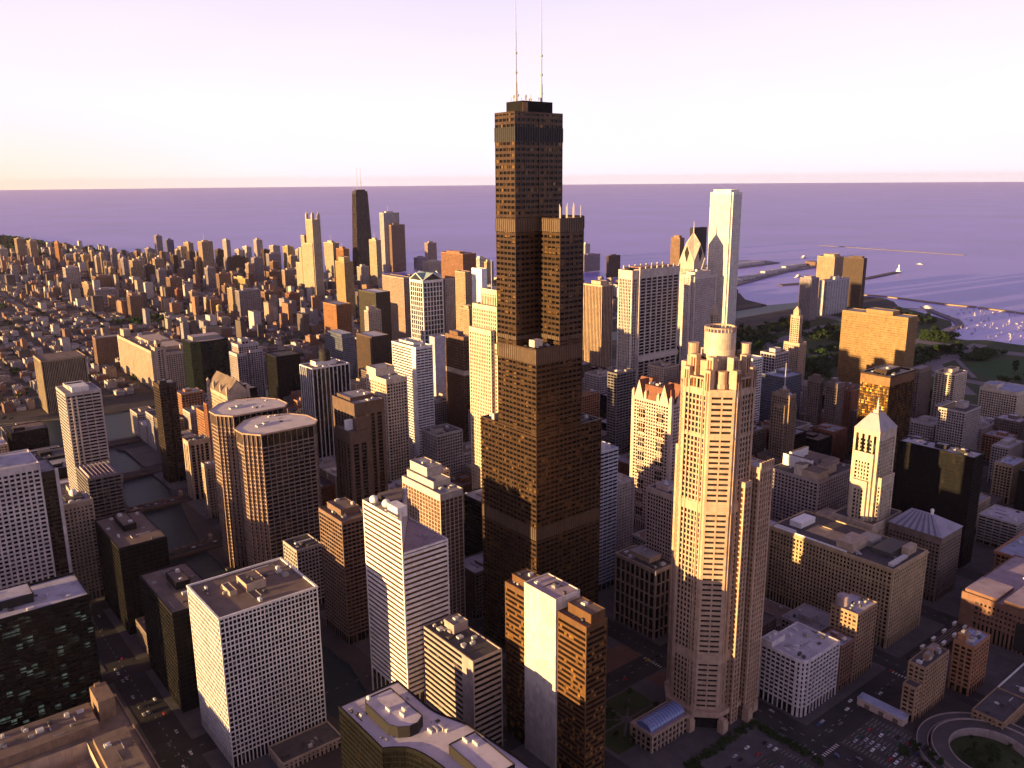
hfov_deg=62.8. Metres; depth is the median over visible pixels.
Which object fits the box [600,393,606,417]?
city block
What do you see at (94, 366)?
block
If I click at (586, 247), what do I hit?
apartment tower
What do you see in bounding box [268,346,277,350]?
block
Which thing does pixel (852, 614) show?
loft building
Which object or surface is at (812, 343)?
park grass
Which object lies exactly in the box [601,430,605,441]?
city block
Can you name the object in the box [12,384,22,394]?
block
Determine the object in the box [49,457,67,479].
city block
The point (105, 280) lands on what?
apartment tower
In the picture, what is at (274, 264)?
apartment tower
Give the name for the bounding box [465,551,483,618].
building
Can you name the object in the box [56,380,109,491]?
office tower
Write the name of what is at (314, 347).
block
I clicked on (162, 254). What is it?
apartment tower
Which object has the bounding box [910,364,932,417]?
office block
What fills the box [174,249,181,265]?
apartment tower
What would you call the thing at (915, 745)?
tree
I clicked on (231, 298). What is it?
apartment tower
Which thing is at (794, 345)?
office tower
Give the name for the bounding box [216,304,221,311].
apartment tower
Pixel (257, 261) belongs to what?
apartment tower
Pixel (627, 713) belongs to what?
square path
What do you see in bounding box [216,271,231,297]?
apartment tower
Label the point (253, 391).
city block
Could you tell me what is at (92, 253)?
apartment tower
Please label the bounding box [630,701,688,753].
winter garden
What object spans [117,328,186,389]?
merchandise hall
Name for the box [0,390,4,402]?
block
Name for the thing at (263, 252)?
apartment tower
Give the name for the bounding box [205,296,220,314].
apartment tower
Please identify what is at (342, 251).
apartment tower
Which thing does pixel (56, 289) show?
apartment tower
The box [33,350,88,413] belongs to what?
apparel hall
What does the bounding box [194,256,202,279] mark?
apartment tower
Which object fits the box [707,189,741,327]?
marble tower
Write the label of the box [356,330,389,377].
office tower
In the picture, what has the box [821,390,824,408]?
city block
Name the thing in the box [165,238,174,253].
apartment tower
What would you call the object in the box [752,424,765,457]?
city block
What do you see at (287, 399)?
city block
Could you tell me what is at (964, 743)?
grass
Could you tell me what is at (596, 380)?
city block
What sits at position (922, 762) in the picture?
tree
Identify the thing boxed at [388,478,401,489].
city block
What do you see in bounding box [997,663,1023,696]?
parking deck
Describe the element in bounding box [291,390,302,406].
city block
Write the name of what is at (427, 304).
office tower
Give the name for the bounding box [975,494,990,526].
city block
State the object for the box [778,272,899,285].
breakwater
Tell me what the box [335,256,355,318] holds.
apartment tower
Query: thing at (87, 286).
apartment tower
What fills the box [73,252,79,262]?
apartment tower
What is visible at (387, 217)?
apartment tower
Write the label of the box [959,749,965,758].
tree
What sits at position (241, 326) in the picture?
block
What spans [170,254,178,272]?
apartment tower
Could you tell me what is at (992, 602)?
red block
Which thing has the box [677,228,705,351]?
office tower
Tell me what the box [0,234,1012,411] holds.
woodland
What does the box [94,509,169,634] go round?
office block
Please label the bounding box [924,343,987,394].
park road
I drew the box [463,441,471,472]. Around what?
city block
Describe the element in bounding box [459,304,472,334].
office tower
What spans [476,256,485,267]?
apartment tower
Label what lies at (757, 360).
office block
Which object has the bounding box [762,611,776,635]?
city block
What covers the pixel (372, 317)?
hotel tower
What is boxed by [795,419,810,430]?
city block
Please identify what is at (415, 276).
gable window
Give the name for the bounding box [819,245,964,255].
breakwater
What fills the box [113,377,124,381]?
block
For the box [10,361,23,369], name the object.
block
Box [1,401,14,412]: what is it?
block
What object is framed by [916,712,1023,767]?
road ramp
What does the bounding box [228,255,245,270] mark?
apartment tower
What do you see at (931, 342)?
lake shore road
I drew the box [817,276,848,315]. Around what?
apartment tower
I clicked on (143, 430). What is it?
city block
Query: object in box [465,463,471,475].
city block
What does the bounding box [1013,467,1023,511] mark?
dark block
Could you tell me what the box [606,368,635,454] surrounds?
office block
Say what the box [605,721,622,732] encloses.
square path
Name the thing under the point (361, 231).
tapering tower
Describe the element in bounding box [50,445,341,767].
ground
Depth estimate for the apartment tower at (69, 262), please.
3662.25 m
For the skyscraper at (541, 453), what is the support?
on the downtown ground at (355, 658)
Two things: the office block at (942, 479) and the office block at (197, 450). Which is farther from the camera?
the office block at (197, 450)
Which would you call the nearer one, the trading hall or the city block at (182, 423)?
the trading hall
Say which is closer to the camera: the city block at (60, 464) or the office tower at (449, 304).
the city block at (60, 464)
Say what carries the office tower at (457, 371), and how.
on the downtown ground at (355, 658)
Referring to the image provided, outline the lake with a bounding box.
[0,182,1023,344]
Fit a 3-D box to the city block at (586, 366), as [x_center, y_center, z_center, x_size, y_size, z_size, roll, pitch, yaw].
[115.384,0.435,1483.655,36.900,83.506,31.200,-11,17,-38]
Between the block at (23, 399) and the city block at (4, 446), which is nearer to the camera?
the city block at (4, 446)
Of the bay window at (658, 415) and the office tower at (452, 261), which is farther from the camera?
the office tower at (452, 261)
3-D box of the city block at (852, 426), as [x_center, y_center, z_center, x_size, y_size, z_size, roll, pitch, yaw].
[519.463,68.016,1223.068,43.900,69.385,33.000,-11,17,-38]
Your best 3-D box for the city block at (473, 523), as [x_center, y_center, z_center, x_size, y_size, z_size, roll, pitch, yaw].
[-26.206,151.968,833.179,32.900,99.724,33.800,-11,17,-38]
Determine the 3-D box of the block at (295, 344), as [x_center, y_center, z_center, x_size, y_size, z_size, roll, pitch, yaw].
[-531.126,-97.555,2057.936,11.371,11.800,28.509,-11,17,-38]
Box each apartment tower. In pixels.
[0,247,8,261]
[14,237,26,259]
[26,237,38,261]
[29,280,39,288]
[51,285,61,296]
[54,241,62,266]
[62,265,81,288]
[63,253,72,265]
[66,260,73,264]
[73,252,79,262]
[81,253,89,268]
[82,281,93,296]
[86,260,93,277]
[89,250,95,271]
[92,274,112,286]
[93,287,117,301]
[94,255,101,273]
[98,252,104,273]
[103,260,110,274]
[108,266,115,274]
[110,248,118,269]
[118,261,121,276]
[120,257,129,286]
[126,292,143,317]
[129,258,144,281]
[133,250,140,257]
[136,256,144,265]
[145,247,153,256]
[145,264,156,281]
[147,252,154,263]
[152,257,164,279]
[154,234,162,253]
[156,267,166,285]
[159,251,165,265]
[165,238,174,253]
[166,275,183,299]
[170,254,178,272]
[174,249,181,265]
[175,287,183,300]
[177,246,186,258]
[181,259,193,278]
[183,241,193,250]
[186,250,195,269]
[189,289,198,303]
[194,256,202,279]
[197,235,215,274]
[204,265,215,289]
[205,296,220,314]
[214,248,223,266]
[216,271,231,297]
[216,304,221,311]
[221,283,231,292]
[222,238,230,256]
[223,256,229,272]
[227,287,236,312]
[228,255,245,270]
[233,276,248,289]
[235,248,242,255]
[235,288,261,316]
[242,245,251,261]
[245,262,255,281]
[251,256,264,281]
[253,238,262,256]
[261,249,269,265]
[261,289,274,306]
[266,252,281,270]
[266,269,282,286]
[269,245,279,252]
[270,260,278,269]
[281,267,296,288]
[282,245,293,268]
[285,291,299,305]
[287,255,297,268]
[294,248,298,261]
[324,238,338,277]
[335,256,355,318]
[336,243,349,260]
[357,264,369,288]
[369,238,381,284]
[379,206,399,271]
[388,223,405,271]
[414,256,427,269]
[422,259,441,273]
[424,241,436,259]
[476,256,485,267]
[484,259,493,283]
[583,253,599,271]
[584,242,589,253]
[606,254,619,277]
[670,235,683,264]
[798,275,819,320]
[816,253,843,293]
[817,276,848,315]
[842,255,866,307]
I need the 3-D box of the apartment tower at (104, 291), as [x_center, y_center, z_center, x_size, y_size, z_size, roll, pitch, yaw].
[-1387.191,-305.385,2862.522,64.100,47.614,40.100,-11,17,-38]
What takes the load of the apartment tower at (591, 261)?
on the ground at (143, 396)
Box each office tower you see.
[0,449,72,589]
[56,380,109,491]
[153,379,185,482]
[182,332,229,392]
[186,557,326,767]
[229,337,266,397]
[299,347,350,457]
[318,497,369,644]
[325,329,356,379]
[332,388,387,506]
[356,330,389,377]
[358,288,391,357]
[362,487,449,702]
[366,363,409,480]
[382,274,411,340]
[391,338,434,457]
[402,457,465,617]
[409,271,444,343]
[429,334,446,395]
[441,250,475,328]
[443,278,454,332]
[445,329,469,442]
[455,270,471,329]
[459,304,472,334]
[469,260,497,489]
[472,267,486,302]
[505,568,607,767]
[583,280,612,369]
[599,441,618,590]
[616,262,679,388]
[630,375,680,528]
[645,479,673,559]
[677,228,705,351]
[679,258,716,364]
[690,227,706,257]
[710,304,718,327]
[757,363,796,465]
[783,306,806,381]
[837,307,917,383]
[856,364,915,472]
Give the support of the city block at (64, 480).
on the ground at (332, 759)
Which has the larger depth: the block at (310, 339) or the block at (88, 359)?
the block at (310, 339)
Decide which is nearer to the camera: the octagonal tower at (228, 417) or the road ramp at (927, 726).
the road ramp at (927, 726)
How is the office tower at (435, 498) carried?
on the downtown ground at (355, 658)
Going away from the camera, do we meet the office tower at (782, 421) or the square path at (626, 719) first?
the square path at (626, 719)
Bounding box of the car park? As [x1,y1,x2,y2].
[749,715,930,767]
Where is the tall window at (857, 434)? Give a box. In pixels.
[855,432,876,453]
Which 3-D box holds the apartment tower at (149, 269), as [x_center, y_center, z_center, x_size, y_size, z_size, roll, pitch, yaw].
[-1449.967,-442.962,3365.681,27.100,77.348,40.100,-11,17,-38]
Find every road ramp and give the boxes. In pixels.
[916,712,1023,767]
[931,718,1023,767]
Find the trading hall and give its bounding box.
[887,508,962,601]
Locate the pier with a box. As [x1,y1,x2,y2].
[737,260,816,285]
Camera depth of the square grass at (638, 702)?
635.36 m
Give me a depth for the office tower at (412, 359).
1137.23 m
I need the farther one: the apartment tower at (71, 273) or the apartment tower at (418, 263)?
the apartment tower at (418, 263)
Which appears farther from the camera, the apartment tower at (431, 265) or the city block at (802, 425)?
the apartment tower at (431, 265)
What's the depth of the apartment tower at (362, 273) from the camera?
3113.64 m
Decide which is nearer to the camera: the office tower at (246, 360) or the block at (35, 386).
the office tower at (246, 360)
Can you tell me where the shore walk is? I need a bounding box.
[893,307,964,329]
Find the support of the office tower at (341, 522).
on the downtown ground at (355, 658)
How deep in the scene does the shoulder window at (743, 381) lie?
565.58 m
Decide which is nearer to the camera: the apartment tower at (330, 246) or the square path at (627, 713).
the square path at (627, 713)
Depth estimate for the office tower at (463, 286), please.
1848.39 m
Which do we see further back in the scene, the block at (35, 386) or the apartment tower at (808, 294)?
the apartment tower at (808, 294)
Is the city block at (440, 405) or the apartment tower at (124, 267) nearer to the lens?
the city block at (440, 405)
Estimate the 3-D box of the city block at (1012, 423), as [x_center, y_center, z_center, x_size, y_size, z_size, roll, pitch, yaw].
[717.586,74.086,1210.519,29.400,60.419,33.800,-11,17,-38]
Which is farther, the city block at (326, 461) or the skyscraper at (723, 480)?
the city block at (326, 461)
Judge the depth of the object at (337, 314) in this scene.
2002.76 m
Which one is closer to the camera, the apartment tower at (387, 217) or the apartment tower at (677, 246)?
the apartment tower at (677, 246)
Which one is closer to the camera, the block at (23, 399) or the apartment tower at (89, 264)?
the block at (23, 399)
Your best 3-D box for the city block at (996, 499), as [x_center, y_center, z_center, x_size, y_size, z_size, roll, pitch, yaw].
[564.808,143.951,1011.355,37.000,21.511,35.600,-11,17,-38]
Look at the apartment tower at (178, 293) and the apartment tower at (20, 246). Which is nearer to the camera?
the apartment tower at (178, 293)
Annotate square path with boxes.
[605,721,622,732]
[621,716,632,722]
[622,723,626,742]
[626,698,630,715]
[630,704,652,717]
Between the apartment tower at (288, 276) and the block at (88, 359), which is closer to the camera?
the block at (88, 359)
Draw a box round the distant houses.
[0,240,737,358]
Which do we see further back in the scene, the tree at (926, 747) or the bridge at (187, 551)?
the bridge at (187, 551)
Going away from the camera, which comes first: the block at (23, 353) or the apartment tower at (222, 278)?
the block at (23, 353)
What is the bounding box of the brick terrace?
[606,644,666,687]
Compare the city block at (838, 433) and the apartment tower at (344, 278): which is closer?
the city block at (838, 433)
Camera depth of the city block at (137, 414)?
1339.05 m
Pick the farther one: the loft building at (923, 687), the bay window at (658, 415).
the bay window at (658, 415)
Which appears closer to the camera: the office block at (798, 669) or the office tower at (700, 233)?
the office block at (798, 669)
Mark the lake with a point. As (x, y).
(979, 226)
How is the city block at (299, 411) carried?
on the downtown ground at (355, 658)
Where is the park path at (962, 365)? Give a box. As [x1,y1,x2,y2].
[953,353,976,377]
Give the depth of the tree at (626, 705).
636.16 m
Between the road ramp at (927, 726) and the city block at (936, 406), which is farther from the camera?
the city block at (936, 406)
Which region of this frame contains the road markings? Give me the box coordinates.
[102,615,977,767]
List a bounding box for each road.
[91,350,1023,767]
[91,599,217,767]
[115,352,1023,756]
[741,341,984,384]
[753,335,788,345]
[782,323,840,348]
[817,315,1023,355]
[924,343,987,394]
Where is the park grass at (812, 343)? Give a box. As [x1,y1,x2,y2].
[613,307,1023,415]
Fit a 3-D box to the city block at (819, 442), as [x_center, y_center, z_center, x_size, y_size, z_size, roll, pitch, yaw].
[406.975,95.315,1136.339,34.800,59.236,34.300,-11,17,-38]
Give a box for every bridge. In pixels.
[108,436,142,446]
[121,465,162,481]
[126,490,192,512]
[169,533,222,560]
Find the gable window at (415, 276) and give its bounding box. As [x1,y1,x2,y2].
[410,274,441,279]
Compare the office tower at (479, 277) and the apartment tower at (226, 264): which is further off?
the apartment tower at (226, 264)
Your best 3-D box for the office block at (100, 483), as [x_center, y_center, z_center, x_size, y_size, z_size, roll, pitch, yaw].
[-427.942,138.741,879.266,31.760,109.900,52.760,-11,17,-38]
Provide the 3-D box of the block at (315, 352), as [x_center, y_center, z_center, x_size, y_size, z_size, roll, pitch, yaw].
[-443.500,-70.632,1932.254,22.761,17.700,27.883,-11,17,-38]
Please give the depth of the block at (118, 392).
1602.88 m
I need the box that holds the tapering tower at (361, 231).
[352,169,371,275]
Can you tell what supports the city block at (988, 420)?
on the downtown ground at (355, 658)
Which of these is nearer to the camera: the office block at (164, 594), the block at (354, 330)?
the office block at (164, 594)
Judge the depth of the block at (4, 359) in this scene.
1911.29 m
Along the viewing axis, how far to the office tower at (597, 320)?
1626.18 m
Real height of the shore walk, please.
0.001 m
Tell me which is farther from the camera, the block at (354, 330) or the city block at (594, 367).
the block at (354, 330)
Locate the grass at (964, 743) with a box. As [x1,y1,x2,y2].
[950,736,1023,767]
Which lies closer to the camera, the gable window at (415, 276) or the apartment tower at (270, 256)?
the gable window at (415, 276)
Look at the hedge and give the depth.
599.77 m
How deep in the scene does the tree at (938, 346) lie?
1890.90 m
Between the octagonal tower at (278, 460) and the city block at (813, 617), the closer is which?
the city block at (813, 617)
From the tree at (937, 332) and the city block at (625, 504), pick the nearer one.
the city block at (625, 504)
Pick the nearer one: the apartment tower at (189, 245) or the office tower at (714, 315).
the office tower at (714, 315)
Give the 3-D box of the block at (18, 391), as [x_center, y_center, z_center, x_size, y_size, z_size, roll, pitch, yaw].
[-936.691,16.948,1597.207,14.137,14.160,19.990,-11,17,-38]
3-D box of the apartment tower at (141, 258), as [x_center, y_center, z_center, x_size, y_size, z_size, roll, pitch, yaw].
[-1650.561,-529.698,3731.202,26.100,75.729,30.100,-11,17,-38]
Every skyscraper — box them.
[481,0,601,668]
[664,323,774,734]
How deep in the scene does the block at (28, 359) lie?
1879.94 m
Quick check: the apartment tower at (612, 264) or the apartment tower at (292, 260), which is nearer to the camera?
the apartment tower at (612, 264)
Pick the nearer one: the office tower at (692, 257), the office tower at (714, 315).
the office tower at (714, 315)
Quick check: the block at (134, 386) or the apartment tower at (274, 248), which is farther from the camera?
the apartment tower at (274, 248)
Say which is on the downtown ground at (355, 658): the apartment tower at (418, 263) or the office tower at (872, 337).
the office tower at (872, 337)
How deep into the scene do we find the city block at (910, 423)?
1279.27 m
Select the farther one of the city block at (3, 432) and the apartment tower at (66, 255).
the apartment tower at (66, 255)
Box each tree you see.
[623,702,630,712]
[811,367,820,373]
[912,743,919,752]
[918,759,926,767]
[923,744,931,750]
[924,329,932,335]
[932,330,940,334]
[933,344,942,354]
[936,759,943,765]
[940,330,948,336]
[955,341,962,346]
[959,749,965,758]
[975,749,984,760]
[983,742,992,751]
[1013,375,1021,381]
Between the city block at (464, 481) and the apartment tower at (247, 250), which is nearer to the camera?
the city block at (464, 481)
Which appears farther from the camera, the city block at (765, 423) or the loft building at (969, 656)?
the city block at (765, 423)
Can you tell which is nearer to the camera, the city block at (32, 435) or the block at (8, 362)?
the city block at (32, 435)
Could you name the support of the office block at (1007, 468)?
on the downtown ground at (355, 658)
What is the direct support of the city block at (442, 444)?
on the downtown ground at (355, 658)
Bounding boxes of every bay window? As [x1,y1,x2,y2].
[636,406,644,515]
[655,411,662,480]
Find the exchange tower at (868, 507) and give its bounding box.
[816,397,901,535]
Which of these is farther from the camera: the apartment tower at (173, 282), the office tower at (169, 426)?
the apartment tower at (173, 282)
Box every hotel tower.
[296,212,324,298]
[364,305,381,331]
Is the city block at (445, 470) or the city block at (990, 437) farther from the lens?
the city block at (990, 437)
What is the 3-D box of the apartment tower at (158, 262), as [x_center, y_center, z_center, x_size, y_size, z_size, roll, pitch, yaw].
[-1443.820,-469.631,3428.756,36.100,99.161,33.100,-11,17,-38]
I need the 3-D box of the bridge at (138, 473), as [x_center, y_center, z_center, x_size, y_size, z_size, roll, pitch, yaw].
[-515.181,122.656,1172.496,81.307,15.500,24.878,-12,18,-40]
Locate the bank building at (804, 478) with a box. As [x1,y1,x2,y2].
[770,446,850,520]
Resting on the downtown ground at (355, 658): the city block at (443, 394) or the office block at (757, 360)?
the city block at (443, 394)
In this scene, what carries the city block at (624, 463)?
on the downtown ground at (355, 658)
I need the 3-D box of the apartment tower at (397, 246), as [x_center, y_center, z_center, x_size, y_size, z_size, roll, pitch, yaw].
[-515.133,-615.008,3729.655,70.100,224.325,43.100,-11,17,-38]
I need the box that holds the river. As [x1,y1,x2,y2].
[0,303,817,720]
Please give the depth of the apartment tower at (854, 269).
2591.14 m
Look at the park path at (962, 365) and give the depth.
1795.16 m
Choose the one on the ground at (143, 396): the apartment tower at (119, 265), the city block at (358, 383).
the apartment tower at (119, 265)
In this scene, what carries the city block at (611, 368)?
on the downtown ground at (355, 658)
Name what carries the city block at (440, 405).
on the downtown ground at (355, 658)
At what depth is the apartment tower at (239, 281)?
3119.59 m
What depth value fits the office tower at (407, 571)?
616.38 m
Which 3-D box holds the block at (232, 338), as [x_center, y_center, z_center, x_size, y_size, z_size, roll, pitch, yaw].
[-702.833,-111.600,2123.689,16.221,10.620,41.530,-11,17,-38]
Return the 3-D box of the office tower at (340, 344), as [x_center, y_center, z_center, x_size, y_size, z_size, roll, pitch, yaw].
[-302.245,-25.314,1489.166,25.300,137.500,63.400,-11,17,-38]
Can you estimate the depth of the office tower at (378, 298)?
1898.51 m
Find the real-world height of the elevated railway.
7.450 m
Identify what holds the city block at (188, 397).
on the downtown ground at (355, 658)
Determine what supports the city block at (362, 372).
on the downtown ground at (355, 658)
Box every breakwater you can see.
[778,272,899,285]
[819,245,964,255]
[864,294,976,307]
[978,307,1023,313]
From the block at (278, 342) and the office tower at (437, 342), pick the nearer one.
the office tower at (437, 342)
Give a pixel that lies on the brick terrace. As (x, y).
(620, 655)
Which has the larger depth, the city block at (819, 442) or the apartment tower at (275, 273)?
the apartment tower at (275, 273)
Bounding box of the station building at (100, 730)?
[0,681,159,767]
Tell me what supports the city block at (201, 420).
on the downtown ground at (355, 658)
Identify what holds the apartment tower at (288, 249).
on the ground at (143, 396)
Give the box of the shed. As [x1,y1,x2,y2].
[857,692,908,726]
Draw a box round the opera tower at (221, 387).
[206,371,249,525]
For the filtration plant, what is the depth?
3888.21 m
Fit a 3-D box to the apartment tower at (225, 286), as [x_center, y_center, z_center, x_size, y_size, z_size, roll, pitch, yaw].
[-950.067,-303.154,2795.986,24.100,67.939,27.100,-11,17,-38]
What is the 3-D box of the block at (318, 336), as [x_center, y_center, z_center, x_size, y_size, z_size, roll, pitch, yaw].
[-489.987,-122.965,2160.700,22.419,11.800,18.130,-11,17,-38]
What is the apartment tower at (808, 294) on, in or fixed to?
on the park grass at (812, 343)
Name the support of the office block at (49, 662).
on the ground at (332, 759)
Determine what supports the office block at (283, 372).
on the downtown ground at (355, 658)
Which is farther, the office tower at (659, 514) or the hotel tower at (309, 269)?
the hotel tower at (309, 269)
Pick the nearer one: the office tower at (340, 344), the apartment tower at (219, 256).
the office tower at (340, 344)
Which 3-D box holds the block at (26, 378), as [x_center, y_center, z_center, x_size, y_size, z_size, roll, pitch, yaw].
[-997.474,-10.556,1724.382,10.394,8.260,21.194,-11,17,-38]
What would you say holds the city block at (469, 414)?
on the downtown ground at (355, 658)
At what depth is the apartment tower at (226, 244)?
4237.92 m
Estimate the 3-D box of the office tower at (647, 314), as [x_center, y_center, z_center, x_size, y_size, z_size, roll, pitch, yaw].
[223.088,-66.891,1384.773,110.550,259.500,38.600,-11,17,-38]
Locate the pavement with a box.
[95,359,1023,767]
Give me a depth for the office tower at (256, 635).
588.72 m
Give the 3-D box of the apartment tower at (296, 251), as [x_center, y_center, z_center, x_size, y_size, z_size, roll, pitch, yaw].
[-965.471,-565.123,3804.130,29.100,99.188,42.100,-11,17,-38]
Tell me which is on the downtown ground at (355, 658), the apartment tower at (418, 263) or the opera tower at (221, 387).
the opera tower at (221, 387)
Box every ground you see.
[0,242,766,424]
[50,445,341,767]
[181,296,1023,767]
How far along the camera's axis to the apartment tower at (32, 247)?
4113.85 m
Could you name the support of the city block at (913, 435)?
on the downtown ground at (355, 658)
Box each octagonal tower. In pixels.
[209,397,287,567]
[234,413,321,565]
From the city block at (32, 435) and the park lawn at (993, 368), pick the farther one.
the park lawn at (993, 368)
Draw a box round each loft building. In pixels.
[823,628,854,690]
[829,592,877,681]
[900,642,949,721]
[947,627,990,695]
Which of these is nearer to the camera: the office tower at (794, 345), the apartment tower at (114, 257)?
the office tower at (794, 345)
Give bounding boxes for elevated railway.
[909,622,968,659]
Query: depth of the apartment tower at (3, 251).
4078.70 m
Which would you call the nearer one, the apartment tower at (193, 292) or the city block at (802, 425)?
the city block at (802, 425)
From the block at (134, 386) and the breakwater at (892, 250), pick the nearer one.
the block at (134, 386)
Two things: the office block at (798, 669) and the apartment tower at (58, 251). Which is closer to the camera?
the office block at (798, 669)
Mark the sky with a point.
(95, 94)
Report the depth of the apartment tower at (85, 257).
3819.41 m
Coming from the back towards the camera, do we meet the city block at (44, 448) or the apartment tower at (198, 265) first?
the apartment tower at (198, 265)
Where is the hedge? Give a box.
[682,719,823,767]
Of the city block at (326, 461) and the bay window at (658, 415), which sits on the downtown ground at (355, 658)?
the city block at (326, 461)
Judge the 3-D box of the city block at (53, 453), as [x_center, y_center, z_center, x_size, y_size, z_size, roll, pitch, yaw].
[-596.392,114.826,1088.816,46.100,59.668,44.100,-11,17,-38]
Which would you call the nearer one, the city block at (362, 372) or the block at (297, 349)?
the city block at (362, 372)
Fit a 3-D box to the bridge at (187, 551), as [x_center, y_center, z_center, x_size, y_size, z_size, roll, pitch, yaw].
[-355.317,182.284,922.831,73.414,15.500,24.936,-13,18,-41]
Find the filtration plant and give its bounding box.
[705,260,779,268]
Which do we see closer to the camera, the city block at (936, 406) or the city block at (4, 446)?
the city block at (4, 446)
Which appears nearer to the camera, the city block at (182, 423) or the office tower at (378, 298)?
the city block at (182, 423)
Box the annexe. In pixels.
[268,721,340,767]
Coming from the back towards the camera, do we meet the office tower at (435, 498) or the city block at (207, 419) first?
the city block at (207, 419)
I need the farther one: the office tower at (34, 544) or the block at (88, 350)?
the block at (88, 350)
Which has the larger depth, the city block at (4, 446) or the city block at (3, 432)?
the city block at (3, 432)
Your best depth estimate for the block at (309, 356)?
1874.41 m
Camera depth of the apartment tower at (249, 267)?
3255.79 m
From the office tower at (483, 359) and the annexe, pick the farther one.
the office tower at (483, 359)
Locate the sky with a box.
[0,0,1023,189]
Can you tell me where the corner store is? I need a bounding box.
[971,687,1023,729]
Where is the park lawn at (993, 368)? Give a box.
[753,336,1023,378]
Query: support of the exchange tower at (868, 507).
on the downtown ground at (355, 658)
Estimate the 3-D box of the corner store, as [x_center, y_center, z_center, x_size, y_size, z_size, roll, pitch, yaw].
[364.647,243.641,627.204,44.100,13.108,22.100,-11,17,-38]
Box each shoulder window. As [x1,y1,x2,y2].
[684,357,711,390]
[734,358,756,391]
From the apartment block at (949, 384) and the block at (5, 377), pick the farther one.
the block at (5, 377)
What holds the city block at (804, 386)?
on the downtown ground at (355, 658)
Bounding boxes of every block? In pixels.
[0,374,10,381]
[0,380,15,387]
[0,383,6,392]
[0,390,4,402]
[0,436,8,453]
[0,572,101,733]
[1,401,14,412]
[1,421,34,448]
[2,356,16,362]
[5,359,20,364]
[5,421,49,451]
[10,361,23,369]
[10,399,19,407]
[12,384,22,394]
[14,404,26,410]
[15,389,25,397]
[17,348,30,360]
[20,370,31,378]
[20,396,27,402]
[22,357,33,364]
[23,376,30,381]
[25,362,34,370]
[26,398,34,409]
[29,445,59,451]
[31,371,35,377]
[31,446,64,459]
[32,379,37,391]
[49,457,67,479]
[60,478,68,482]
[60,482,69,494]
[62,489,103,598]
[75,460,125,519]
[85,348,92,354]
[86,357,92,363]
[89,350,94,356]
[89,369,96,374]
[91,363,99,371]
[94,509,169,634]
[95,374,108,382]
[102,366,116,377]
[104,379,116,389]
[110,362,120,369]
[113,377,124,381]
[113,388,125,395]
[117,381,125,387]
[123,387,133,393]
[125,380,133,386]
[129,383,139,389]
[130,406,153,437]
[135,616,148,653]
[139,419,148,444]
[139,561,203,712]
[145,409,157,450]
[154,416,184,453]
[177,387,203,417]
[181,429,195,443]
[183,405,203,434]
[183,434,211,499]
[196,406,205,434]
[201,460,218,517]
[202,326,211,332]
[203,392,207,401]
[203,401,212,451]
[228,337,237,341]
[235,317,247,337]
[243,383,257,397]
[258,342,268,346]
[265,349,301,399]
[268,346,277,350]
[275,339,281,344]
[277,345,289,350]
[283,394,291,407]
[283,533,324,603]
[288,407,303,413]
[291,341,299,346]
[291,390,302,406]
[292,347,303,352]
[294,397,301,409]
[301,345,311,348]
[301,348,312,353]
[305,334,315,345]
[305,352,314,360]
[311,345,321,349]
[312,349,318,358]
[316,334,324,338]
[319,455,335,475]
[320,476,335,505]
[322,465,337,497]
[338,680,531,767]
[349,377,366,389]
[352,327,356,335]
[358,367,366,377]
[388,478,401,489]
[407,466,449,476]
[421,423,463,476]
[423,613,502,746]
[434,396,446,425]
[439,391,446,397]
[451,473,471,491]
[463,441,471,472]
[463,487,482,556]
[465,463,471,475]
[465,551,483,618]
[468,409,470,440]
[582,361,590,377]
[582,387,599,417]
[584,369,608,416]
[591,365,604,370]
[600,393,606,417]
[601,418,606,430]
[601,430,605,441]
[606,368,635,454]
[607,366,615,370]
[613,545,670,639]
[616,472,634,551]
[618,452,629,475]
[632,529,645,545]
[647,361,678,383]
[751,355,762,421]
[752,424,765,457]
[758,621,839,716]
[759,368,801,421]
[759,420,769,447]
[760,347,788,380]
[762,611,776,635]
[764,598,792,631]
[765,510,928,648]
[765,519,778,585]
[766,428,805,449]
[780,603,829,632]
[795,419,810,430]
[799,405,805,420]
[801,380,807,405]
[805,374,823,425]
[805,430,831,455]
[812,422,846,462]
[820,409,823,423]
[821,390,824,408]
[823,377,844,425]
[841,382,859,452]
[848,408,857,453]
[891,436,985,568]
[908,417,915,433]
[908,434,931,440]
[909,415,936,440]
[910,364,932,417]
[930,366,967,415]
[933,400,952,416]
[935,400,980,450]
[958,554,1023,654]
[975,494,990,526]
[975,504,1023,547]
[976,421,991,451]
[978,380,1023,417]
[980,416,993,428]
[980,429,1017,460]
[980,491,1002,506]
[987,437,1023,482]
[990,455,1023,504]
[993,414,1023,455]
[993,531,1023,568]
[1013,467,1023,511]
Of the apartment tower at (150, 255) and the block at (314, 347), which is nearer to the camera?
the block at (314, 347)
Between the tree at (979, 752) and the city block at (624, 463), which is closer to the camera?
the tree at (979, 752)
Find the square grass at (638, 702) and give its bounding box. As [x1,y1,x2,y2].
[605,689,657,754]

